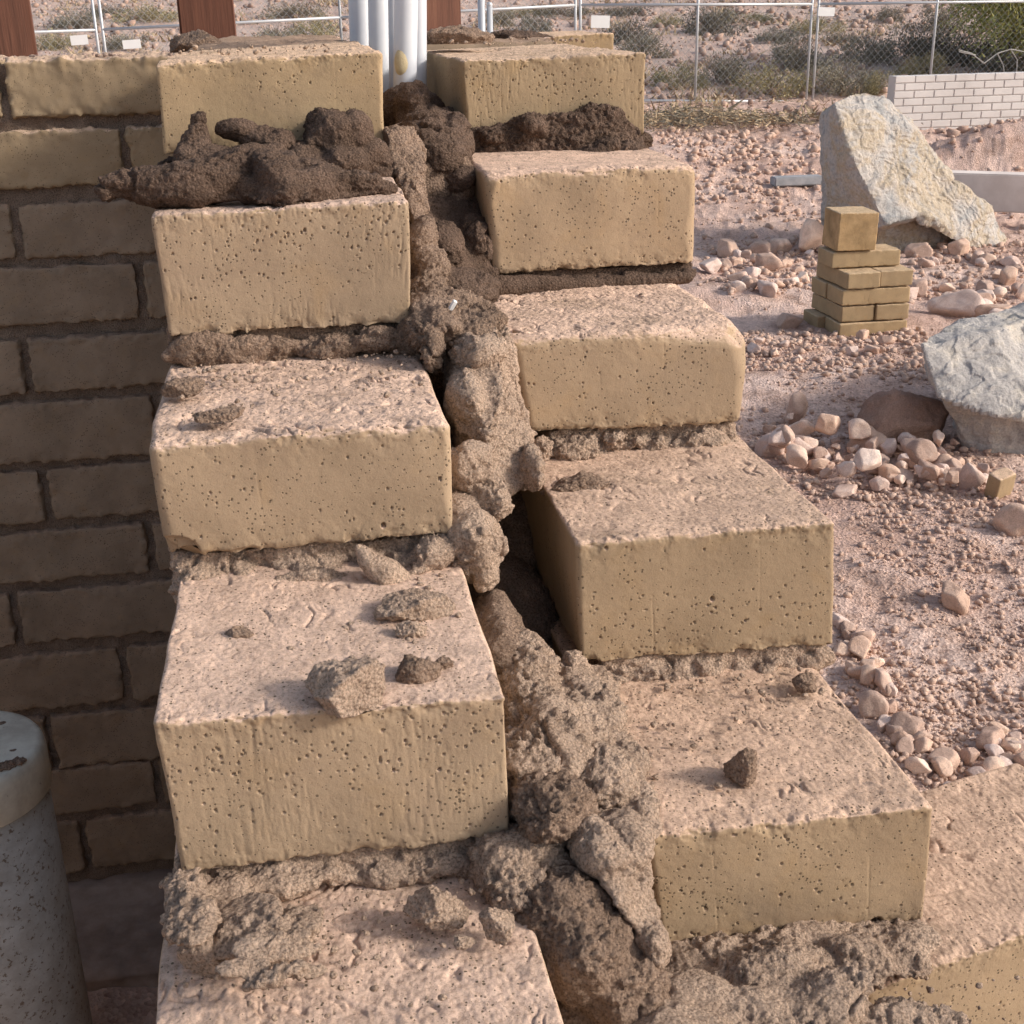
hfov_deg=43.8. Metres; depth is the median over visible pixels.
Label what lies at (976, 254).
rock
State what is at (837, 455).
rock
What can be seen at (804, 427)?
rock
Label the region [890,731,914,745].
rock
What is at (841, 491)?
rock
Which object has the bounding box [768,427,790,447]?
rock
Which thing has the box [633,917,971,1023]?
mortar bed
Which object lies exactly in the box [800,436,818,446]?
rock
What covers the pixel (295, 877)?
mortar bed
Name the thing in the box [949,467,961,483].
rock
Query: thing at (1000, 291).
rock
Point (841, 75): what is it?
shrub
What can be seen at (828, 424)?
rock
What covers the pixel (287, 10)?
shrub
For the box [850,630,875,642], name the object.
rock
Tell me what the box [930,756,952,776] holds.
rock
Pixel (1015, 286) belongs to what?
rock
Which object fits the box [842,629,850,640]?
rock
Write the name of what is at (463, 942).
mud clod
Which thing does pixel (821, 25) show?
shrub
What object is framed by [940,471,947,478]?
rock
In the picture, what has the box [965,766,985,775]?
rock
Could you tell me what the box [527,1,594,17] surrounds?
shrub
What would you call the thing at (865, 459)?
rock
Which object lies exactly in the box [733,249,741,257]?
rock
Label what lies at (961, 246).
rock
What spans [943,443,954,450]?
rock
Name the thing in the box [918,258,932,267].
rock
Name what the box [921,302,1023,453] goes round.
boulder
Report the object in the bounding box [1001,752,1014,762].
rock
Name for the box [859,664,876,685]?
rock
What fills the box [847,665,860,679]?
rock
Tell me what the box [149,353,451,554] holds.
adobe block
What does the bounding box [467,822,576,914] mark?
mud fill
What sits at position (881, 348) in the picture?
rock
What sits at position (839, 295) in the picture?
adobe brick
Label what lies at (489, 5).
fence post
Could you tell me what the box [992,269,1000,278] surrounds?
rock
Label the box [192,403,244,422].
mud clod
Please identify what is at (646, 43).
shrub
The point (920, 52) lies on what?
shrub
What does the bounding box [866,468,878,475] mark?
rock
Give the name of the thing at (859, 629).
rock
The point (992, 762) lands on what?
rock
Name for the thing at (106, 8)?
shrub
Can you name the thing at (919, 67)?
shrub
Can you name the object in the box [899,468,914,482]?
rock
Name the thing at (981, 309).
rock
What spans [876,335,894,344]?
rock
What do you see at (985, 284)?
rock
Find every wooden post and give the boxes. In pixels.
[0,0,37,56]
[177,0,236,38]
[427,0,460,30]
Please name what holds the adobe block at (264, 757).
on the mortar bed at (295, 877)
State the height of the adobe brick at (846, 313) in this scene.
0.106 m
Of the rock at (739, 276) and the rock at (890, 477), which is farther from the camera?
the rock at (739, 276)
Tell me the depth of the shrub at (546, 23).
23.86 m
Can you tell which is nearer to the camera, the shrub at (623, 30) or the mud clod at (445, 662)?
the mud clod at (445, 662)
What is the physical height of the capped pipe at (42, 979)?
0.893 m
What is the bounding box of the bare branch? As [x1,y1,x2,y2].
[959,49,1023,71]
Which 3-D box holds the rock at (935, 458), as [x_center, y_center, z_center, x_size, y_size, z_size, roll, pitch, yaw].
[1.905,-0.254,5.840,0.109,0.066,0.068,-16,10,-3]
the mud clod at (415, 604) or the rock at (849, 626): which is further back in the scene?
the rock at (849, 626)
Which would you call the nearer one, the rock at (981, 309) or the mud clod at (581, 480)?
the mud clod at (581, 480)
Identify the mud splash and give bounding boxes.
[0,756,26,771]
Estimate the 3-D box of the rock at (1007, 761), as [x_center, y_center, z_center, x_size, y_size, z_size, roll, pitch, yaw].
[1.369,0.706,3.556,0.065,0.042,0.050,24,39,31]
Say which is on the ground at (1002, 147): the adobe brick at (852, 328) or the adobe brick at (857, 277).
the adobe brick at (852, 328)
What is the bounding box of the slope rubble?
[32,0,1005,136]
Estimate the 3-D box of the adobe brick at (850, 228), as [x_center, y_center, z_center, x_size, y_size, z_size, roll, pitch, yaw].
[2.160,-1.810,8.133,0.266,0.244,0.244,-4,24,-9]
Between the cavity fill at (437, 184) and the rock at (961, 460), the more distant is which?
the rock at (961, 460)
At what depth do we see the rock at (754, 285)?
9.26 m
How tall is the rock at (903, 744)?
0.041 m
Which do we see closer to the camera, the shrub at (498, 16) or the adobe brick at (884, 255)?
the adobe brick at (884, 255)
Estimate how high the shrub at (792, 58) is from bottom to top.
0.685 m
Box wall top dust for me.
[3,50,172,58]
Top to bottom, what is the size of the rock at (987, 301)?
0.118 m
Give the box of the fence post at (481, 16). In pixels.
[477,0,485,31]
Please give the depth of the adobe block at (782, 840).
1.02 m
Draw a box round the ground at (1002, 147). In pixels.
[30,0,1023,1023]
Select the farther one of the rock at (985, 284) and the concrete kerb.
the concrete kerb
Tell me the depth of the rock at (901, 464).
5.84 m
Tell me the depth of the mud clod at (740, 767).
1.02 m
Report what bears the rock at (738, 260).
on the ground at (1002, 147)
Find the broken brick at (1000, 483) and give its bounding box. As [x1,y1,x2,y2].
[984,467,1015,498]
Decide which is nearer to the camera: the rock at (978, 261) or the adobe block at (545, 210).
the adobe block at (545, 210)
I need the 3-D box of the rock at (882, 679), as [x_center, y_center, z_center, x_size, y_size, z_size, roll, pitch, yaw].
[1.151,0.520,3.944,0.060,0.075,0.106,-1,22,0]
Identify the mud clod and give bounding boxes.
[160,376,205,397]
[169,29,222,52]
[177,936,230,978]
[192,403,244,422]
[224,625,253,637]
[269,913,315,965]
[304,655,385,718]
[354,544,410,584]
[373,588,455,621]
[395,620,426,638]
[395,654,440,684]
[403,885,470,930]
[427,24,494,43]
[435,655,452,668]
[454,934,474,949]
[478,907,514,945]
[491,29,548,39]
[540,470,608,495]
[723,747,757,787]
[792,672,816,692]
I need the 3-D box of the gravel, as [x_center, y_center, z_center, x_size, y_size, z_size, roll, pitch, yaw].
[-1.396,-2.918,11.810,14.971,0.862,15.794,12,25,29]
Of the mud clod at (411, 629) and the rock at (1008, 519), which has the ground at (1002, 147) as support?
the rock at (1008, 519)
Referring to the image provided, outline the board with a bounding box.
[770,174,821,186]
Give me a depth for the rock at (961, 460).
5.83 m
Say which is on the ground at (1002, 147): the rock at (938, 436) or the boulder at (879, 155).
the boulder at (879, 155)
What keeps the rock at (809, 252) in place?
on the ground at (1002, 147)
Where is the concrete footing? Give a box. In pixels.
[67,868,172,991]
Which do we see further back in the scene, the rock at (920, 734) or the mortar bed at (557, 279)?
the rock at (920, 734)
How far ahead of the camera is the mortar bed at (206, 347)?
1.29 m
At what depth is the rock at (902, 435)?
6.00 m
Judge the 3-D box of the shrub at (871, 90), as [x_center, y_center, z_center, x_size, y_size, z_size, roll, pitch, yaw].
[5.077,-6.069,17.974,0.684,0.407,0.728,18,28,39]
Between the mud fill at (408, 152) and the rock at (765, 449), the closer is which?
the mud fill at (408, 152)
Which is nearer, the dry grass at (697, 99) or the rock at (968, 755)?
the rock at (968, 755)
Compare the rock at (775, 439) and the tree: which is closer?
the rock at (775, 439)
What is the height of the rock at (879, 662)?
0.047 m
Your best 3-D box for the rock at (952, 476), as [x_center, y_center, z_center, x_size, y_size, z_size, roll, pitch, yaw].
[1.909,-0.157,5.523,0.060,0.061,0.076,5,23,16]
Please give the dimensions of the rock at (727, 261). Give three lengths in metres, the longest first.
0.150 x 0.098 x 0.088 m
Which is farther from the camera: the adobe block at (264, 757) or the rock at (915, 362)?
the rock at (915, 362)
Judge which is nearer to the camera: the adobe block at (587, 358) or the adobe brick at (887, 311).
the adobe block at (587, 358)
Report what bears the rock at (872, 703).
on the ground at (1002, 147)
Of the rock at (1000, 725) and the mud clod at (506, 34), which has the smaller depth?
the mud clod at (506, 34)
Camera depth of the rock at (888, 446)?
5.97 m
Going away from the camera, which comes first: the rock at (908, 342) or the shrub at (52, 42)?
the rock at (908, 342)
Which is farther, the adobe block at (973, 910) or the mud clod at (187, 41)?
the mud clod at (187, 41)
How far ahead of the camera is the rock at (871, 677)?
3.95 m
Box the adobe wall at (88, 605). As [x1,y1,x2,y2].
[0,50,176,881]
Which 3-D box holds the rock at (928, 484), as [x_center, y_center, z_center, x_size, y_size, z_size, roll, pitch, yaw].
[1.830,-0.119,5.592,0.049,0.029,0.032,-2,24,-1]
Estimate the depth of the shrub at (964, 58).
20.16 m
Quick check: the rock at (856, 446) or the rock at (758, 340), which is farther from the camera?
the rock at (758, 340)
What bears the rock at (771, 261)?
on the ground at (1002, 147)
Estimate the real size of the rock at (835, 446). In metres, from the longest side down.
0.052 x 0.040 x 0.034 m
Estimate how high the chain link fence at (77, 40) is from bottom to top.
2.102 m
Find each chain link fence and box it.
[31,0,99,55]
[97,0,342,51]
[338,0,576,38]
[579,0,813,102]
[812,0,1023,98]
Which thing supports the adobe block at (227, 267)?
on the mortar bed at (206, 347)
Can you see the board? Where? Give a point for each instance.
(796, 180)
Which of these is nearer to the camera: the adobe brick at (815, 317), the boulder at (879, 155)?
the adobe brick at (815, 317)
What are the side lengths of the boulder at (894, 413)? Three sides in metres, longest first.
0.479 x 0.370 x 0.300 m
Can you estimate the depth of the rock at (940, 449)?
5.94 m
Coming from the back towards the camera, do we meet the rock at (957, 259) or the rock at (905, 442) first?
the rock at (957, 259)
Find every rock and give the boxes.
[699,257,721,273]
[717,238,738,257]
[720,259,731,267]
[727,271,747,280]
[730,257,742,264]
[730,280,745,291]
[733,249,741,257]
[741,250,751,258]
[743,276,753,285]
[744,266,760,276]
[744,278,757,289]
[747,240,770,253]
[747,342,760,352]
[749,253,755,263]
[754,337,763,343]
[755,253,782,270]
[755,434,784,457]
[757,279,777,297]
[758,275,766,279]
[761,444,769,453]
[762,424,775,431]
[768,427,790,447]
[770,238,791,253]
[770,349,778,356]
[774,280,784,287]
[776,424,794,447]
[777,313,803,328]
[780,340,789,347]
[782,259,791,266]
[785,391,807,423]
[786,413,793,419]
[786,444,807,468]
[790,420,815,435]
[792,266,802,271]
[793,437,813,455]
[797,271,809,281]
[799,218,823,251]
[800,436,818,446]
[802,278,809,283]
[805,250,813,255]
[808,458,829,470]
[813,446,827,458]
[814,413,840,434]
[819,468,831,477]
[823,452,831,460]
[826,360,834,367]
[827,448,834,455]
[829,341,836,345]
[830,443,839,449]
[831,438,840,443]
[831,484,857,498]
[832,612,849,629]
[833,452,841,459]
[833,642,850,655]
[838,461,856,476]
[840,621,855,631]
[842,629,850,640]
[843,346,858,355]
[844,453,853,460]
[845,660,859,672]
[846,426,886,452]
[847,447,855,452]
[847,635,871,658]
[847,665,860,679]
[848,418,870,439]
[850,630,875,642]
[852,444,859,450]
[853,448,881,471]
[853,627,864,632]
[856,329,868,339]
[858,690,888,717]
[859,659,874,665]
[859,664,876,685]
[864,345,879,353]
[864,436,877,448]
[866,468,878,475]
[868,673,874,683]
[869,477,889,491]
[869,657,884,666]
[872,344,883,352]
[873,668,892,692]
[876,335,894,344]
[876,458,886,469]
[877,714,889,732]
[878,464,901,481]
[879,683,891,696]
[880,438,896,454]
[880,453,889,462]
[881,450,893,457]
[881,681,897,696]
[885,723,902,734]
[886,474,897,481]
[888,699,896,712]
[889,711,924,734]
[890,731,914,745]
[894,474,905,484]
[895,445,901,452]
[895,460,907,468]
[895,737,913,753]
[897,432,916,443]
[897,453,909,462]
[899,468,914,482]
[901,438,913,452]
[904,242,932,257]
[905,756,931,774]
[906,340,912,345]
[906,438,936,463]
[906,478,914,485]
[907,279,927,296]
[907,460,917,467]
[909,287,918,298]
[910,359,918,367]
[913,730,932,742]
[914,465,929,477]
[914,737,932,752]
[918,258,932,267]
[918,459,939,480]
[924,482,933,487]
[927,289,985,317]
[927,451,939,462]
[928,747,959,768]
[929,256,939,264]
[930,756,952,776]
[932,430,944,446]
[932,453,961,464]
[935,463,949,470]
[937,446,947,453]
[938,477,945,485]
[939,283,955,291]
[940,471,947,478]
[941,580,969,614]
[942,256,950,263]
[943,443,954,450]
[944,470,958,483]
[945,458,962,467]
[948,238,969,255]
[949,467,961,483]
[950,438,959,445]
[952,257,960,262]
[956,457,964,464]
[959,282,967,287]
[959,462,986,489]
[959,747,979,765]
[961,276,973,282]
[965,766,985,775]
[969,489,976,494]
[970,250,983,263]
[974,304,1012,316]
[975,257,987,266]
[975,280,994,290]
[976,289,995,301]
[976,726,1004,749]
[977,463,989,472]
[979,253,996,263]
[979,293,992,300]
[982,756,1004,770]
[983,298,992,303]
[984,744,1003,755]
[987,721,1008,733]
[988,308,1004,313]
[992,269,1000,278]
[993,286,1006,297]
[993,503,1023,536]
[995,258,1002,264]
[998,266,1017,284]
[998,755,1012,766]
[999,256,1020,265]
[1001,737,1020,753]
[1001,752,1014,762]
[1008,731,1021,738]
[1008,739,1023,753]
[1011,282,1020,293]
[1014,752,1023,766]
[1015,284,1023,298]
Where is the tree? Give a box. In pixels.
[924,0,1023,68]
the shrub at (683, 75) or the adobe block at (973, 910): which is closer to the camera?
the adobe block at (973, 910)
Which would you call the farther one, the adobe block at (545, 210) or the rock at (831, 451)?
the rock at (831, 451)
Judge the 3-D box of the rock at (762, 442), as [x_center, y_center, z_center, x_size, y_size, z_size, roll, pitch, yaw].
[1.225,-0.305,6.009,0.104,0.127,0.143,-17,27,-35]
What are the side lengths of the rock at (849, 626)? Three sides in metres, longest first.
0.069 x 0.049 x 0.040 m
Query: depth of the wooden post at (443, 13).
5.08 m
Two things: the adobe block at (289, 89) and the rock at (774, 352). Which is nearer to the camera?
the adobe block at (289, 89)
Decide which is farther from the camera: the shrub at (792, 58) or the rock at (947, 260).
the shrub at (792, 58)
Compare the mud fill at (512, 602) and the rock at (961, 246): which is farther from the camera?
the rock at (961, 246)
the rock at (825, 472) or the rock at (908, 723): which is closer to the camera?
the rock at (908, 723)
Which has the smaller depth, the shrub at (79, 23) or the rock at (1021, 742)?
the rock at (1021, 742)
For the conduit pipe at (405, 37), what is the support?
in the cavity fill at (437, 184)
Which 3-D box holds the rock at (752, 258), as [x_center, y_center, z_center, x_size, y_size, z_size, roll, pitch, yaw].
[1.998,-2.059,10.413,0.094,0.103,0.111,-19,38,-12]
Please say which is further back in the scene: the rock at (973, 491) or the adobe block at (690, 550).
the rock at (973, 491)
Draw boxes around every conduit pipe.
[348,0,368,45]
[368,0,388,92]
[388,0,393,88]
[393,0,417,86]
[417,0,426,85]
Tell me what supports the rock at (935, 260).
on the ground at (1002, 147)
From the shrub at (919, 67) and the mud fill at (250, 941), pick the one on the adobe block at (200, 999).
the mud fill at (250, 941)
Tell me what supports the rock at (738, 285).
on the ground at (1002, 147)
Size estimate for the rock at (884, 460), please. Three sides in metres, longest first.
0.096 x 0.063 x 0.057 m
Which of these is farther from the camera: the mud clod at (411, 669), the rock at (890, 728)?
the rock at (890, 728)
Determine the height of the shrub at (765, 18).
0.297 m
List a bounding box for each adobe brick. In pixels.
[803,309,828,327]
[811,276,831,297]
[811,293,873,321]
[816,262,880,288]
[818,244,899,267]
[822,206,878,250]
[825,316,906,336]
[827,283,909,305]
[867,264,912,286]
[873,302,908,319]
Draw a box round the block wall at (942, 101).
[887,72,1023,129]
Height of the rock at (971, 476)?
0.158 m
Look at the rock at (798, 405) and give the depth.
6.45 m
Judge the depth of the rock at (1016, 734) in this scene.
3.67 m
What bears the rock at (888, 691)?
on the ground at (1002, 147)
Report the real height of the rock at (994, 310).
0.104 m
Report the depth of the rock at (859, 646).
4.14 m
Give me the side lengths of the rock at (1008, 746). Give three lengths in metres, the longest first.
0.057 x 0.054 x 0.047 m
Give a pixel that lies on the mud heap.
(333, 154)
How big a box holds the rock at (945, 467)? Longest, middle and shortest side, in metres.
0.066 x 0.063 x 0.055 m
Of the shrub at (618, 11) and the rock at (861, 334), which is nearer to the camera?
the rock at (861, 334)
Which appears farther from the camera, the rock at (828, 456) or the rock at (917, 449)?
the rock at (828, 456)
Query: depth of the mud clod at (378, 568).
1.09 m
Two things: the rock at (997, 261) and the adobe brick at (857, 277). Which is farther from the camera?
the rock at (997, 261)
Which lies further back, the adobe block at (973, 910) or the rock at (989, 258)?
the rock at (989, 258)
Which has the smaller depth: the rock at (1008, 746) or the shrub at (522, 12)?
the rock at (1008, 746)
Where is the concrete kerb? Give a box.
[952,170,1023,212]
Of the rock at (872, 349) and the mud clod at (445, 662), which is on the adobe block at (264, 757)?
the mud clod at (445, 662)
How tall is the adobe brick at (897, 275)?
0.106 m
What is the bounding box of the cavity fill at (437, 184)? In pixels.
[425,156,511,822]
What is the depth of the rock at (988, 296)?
8.87 m
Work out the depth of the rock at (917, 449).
5.66 m
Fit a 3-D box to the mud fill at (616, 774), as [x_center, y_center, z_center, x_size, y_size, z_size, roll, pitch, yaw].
[0.074,0.207,1.027,0.087,0.054,0.161,-5,22,-9]
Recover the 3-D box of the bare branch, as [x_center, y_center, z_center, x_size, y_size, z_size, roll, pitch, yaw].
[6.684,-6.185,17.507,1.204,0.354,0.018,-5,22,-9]
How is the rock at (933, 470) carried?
on the rock at (918, 469)
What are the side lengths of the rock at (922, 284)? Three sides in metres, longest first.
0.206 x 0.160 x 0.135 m
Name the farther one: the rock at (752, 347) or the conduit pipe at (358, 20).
the rock at (752, 347)
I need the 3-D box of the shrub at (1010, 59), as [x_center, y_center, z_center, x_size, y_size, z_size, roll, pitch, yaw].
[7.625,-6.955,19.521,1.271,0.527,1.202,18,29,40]
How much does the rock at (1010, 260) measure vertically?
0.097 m
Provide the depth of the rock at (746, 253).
10.59 m
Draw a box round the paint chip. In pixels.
[448,300,456,310]
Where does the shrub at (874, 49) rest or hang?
on the ground at (1002, 147)
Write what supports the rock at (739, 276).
on the ground at (1002, 147)
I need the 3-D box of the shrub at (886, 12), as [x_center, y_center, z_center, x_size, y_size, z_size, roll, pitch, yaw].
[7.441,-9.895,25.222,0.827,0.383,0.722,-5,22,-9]
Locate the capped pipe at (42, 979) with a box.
[0,711,92,1023]
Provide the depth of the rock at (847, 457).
5.90 m
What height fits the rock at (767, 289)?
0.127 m
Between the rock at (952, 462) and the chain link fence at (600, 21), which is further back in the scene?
the chain link fence at (600, 21)
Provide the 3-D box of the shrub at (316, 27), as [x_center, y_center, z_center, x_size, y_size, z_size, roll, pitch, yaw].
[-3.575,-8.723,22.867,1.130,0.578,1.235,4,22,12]
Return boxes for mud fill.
[159,867,326,992]
[382,124,451,290]
[383,79,474,173]
[397,281,508,374]
[409,164,500,302]
[442,310,545,522]
[451,489,508,590]
[467,491,559,681]
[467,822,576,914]
[497,626,628,822]
[509,769,599,845]
[514,864,670,1023]
[566,805,671,968]
[580,727,663,839]
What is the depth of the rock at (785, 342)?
7.85 m
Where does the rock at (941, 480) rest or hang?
on the ground at (1002, 147)
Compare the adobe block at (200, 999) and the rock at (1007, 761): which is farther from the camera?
the rock at (1007, 761)
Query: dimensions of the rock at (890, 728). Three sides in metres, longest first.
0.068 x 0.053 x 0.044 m
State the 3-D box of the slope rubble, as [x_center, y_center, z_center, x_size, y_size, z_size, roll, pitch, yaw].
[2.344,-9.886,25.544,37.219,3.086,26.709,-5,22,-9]
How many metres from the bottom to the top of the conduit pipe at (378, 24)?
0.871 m
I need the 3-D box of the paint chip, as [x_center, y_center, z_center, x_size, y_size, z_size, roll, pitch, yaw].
[-0.060,-0.209,1.288,0.009,0.012,0.007,-5,22,-9]
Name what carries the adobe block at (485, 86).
on the mortar bed at (590, 126)
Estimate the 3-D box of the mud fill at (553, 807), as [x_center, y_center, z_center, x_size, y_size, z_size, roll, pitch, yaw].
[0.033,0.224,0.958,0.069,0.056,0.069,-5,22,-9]
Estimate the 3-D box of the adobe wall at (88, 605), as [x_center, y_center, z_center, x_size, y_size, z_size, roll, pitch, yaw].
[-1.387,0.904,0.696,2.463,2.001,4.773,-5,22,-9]
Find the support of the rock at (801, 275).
on the ground at (1002, 147)
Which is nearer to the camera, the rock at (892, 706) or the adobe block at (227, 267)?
the adobe block at (227, 267)
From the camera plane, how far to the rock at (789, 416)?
6.43 m
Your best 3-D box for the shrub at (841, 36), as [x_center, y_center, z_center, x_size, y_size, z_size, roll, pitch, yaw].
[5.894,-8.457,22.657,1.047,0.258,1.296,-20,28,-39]
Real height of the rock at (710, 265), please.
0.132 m
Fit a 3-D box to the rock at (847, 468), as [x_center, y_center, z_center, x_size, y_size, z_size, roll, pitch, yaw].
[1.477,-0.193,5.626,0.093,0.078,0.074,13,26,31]
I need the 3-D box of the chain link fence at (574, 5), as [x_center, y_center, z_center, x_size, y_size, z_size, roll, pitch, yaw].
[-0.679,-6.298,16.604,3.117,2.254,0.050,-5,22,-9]
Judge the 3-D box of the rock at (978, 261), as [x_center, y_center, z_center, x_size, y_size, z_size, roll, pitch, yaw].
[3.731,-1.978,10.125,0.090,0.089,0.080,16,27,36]
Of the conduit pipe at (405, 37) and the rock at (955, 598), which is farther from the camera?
the rock at (955, 598)
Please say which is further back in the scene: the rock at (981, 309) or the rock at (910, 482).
the rock at (981, 309)
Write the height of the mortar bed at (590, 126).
0.084 m
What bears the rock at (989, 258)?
on the ground at (1002, 147)
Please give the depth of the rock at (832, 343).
7.88 m
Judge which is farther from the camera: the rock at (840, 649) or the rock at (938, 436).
the rock at (938, 436)
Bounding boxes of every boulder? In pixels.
[819,93,1006,250]
[857,389,948,443]
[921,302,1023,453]
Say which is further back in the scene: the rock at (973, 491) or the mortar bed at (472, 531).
the rock at (973, 491)
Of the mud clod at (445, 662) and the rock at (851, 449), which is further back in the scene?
the rock at (851, 449)
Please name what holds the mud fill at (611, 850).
on the mud fill at (601, 968)
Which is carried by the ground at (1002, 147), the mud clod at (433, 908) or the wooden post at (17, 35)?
the wooden post at (17, 35)
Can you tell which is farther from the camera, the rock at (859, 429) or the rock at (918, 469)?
the rock at (859, 429)
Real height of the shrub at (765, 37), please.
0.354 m
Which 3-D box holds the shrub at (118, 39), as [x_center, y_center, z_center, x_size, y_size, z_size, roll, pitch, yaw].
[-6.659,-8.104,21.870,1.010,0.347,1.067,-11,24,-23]
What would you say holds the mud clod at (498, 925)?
on the adobe block at (200, 999)
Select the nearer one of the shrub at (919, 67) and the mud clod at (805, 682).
the mud clod at (805, 682)
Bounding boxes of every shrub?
[35,26,81,50]
[43,7,106,29]
[77,3,136,17]
[99,31,153,50]
[109,1,178,22]
[254,0,330,19]
[254,22,302,36]
[282,9,344,36]
[485,6,518,26]
[502,5,543,17]
[507,10,554,31]
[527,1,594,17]
[596,11,654,43]
[598,0,652,16]
[614,29,679,58]
[647,57,713,88]
[648,11,685,27]
[673,0,753,36]
[697,48,752,85]
[699,8,782,23]
[725,58,822,97]
[745,26,806,43]
[766,29,832,73]
[783,13,853,34]
[805,52,886,96]
[812,31,876,43]
[826,30,903,65]
[846,67,896,95]
[868,5,908,21]
[870,17,972,65]
[890,49,951,74]
[907,0,967,31]
[916,20,1020,68]
[964,45,1023,72]
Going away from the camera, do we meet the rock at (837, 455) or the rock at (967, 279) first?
the rock at (837, 455)
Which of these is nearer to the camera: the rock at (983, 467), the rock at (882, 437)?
the rock at (983, 467)
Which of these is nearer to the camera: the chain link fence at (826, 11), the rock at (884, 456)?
the rock at (884, 456)
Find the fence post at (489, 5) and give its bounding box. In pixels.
[486,2,492,32]
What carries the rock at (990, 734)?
on the ground at (1002, 147)
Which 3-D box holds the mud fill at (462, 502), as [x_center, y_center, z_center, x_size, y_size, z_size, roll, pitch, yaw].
[-0.044,0.023,1.165,0.076,0.089,0.091,-5,22,-9]
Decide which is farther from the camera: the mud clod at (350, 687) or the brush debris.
the brush debris
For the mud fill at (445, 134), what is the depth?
1.56 m
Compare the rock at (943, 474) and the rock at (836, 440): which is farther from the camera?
the rock at (836, 440)
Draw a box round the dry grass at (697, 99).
[34,0,1015,116]
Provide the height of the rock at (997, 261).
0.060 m
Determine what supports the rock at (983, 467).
on the ground at (1002, 147)
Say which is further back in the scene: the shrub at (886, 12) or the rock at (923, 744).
the shrub at (886, 12)
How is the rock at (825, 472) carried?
on the ground at (1002, 147)
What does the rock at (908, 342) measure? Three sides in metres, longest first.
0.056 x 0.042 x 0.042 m
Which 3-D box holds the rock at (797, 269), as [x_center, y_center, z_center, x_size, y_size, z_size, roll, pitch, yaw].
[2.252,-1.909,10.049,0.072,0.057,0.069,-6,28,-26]
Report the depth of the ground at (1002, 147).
7.17 m
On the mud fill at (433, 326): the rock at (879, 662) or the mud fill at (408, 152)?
the mud fill at (408, 152)
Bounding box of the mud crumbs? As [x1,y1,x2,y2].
[170,36,1023,1021]
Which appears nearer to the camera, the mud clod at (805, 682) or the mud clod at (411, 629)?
the mud clod at (411, 629)
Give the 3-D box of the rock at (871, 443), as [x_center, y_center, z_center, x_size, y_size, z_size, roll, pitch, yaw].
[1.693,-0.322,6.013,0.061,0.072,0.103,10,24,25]
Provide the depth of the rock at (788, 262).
10.20 m
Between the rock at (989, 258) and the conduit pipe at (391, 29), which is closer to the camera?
the conduit pipe at (391, 29)
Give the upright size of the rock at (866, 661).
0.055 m
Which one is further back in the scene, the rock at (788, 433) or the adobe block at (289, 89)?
the rock at (788, 433)
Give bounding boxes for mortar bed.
[159,832,475,907]
[161,321,427,372]
[168,505,502,603]
[470,101,652,152]
[493,262,696,295]
[534,422,738,461]
[589,645,835,683]
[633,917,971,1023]
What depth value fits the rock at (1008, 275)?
9.53 m
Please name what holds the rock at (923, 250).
on the ground at (1002, 147)
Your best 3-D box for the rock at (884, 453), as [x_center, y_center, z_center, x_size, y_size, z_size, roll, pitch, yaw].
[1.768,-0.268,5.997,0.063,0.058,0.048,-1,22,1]
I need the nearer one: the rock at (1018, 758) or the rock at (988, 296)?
the rock at (1018, 758)
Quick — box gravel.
[652,109,1023,791]
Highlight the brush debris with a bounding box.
[644,100,922,134]
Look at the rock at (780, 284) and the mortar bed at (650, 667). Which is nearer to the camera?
the mortar bed at (650, 667)
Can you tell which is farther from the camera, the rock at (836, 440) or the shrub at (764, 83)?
the shrub at (764, 83)
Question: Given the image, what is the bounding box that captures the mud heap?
[94,107,397,208]
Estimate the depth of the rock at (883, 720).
3.73 m
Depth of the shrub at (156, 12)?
25.17 m
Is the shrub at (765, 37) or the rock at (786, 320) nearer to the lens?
the rock at (786, 320)
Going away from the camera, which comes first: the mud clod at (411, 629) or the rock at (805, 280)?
the mud clod at (411, 629)
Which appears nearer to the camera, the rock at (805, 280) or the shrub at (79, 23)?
the rock at (805, 280)
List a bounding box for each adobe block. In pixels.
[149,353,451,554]
[151,177,409,335]
[153,562,508,869]
[156,41,383,153]
[156,845,563,1023]
[427,44,645,134]
[472,148,694,272]
[495,283,745,430]
[520,430,833,661]
[539,30,613,48]
[550,618,931,940]
[868,763,1023,1023]
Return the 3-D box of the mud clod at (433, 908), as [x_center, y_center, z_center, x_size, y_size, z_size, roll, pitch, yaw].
[-0.054,0.277,0.900,0.041,0.029,0.034,12,25,30]
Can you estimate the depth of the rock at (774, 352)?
7.70 m
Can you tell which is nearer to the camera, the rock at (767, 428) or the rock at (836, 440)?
the rock at (836, 440)
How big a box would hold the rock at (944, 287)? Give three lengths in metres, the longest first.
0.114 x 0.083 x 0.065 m
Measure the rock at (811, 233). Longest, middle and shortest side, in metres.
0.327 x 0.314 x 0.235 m
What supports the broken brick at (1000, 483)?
on the ground at (1002, 147)
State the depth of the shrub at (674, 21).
24.72 m
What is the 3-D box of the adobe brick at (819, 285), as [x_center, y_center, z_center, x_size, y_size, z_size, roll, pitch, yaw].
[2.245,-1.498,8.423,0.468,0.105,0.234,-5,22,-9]
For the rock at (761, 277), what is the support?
on the ground at (1002, 147)
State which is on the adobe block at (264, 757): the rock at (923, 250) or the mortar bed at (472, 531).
the mortar bed at (472, 531)
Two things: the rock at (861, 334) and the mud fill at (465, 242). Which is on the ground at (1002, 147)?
the rock at (861, 334)
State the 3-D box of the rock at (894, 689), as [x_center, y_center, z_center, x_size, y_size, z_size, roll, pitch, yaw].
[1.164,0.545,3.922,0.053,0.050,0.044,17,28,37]

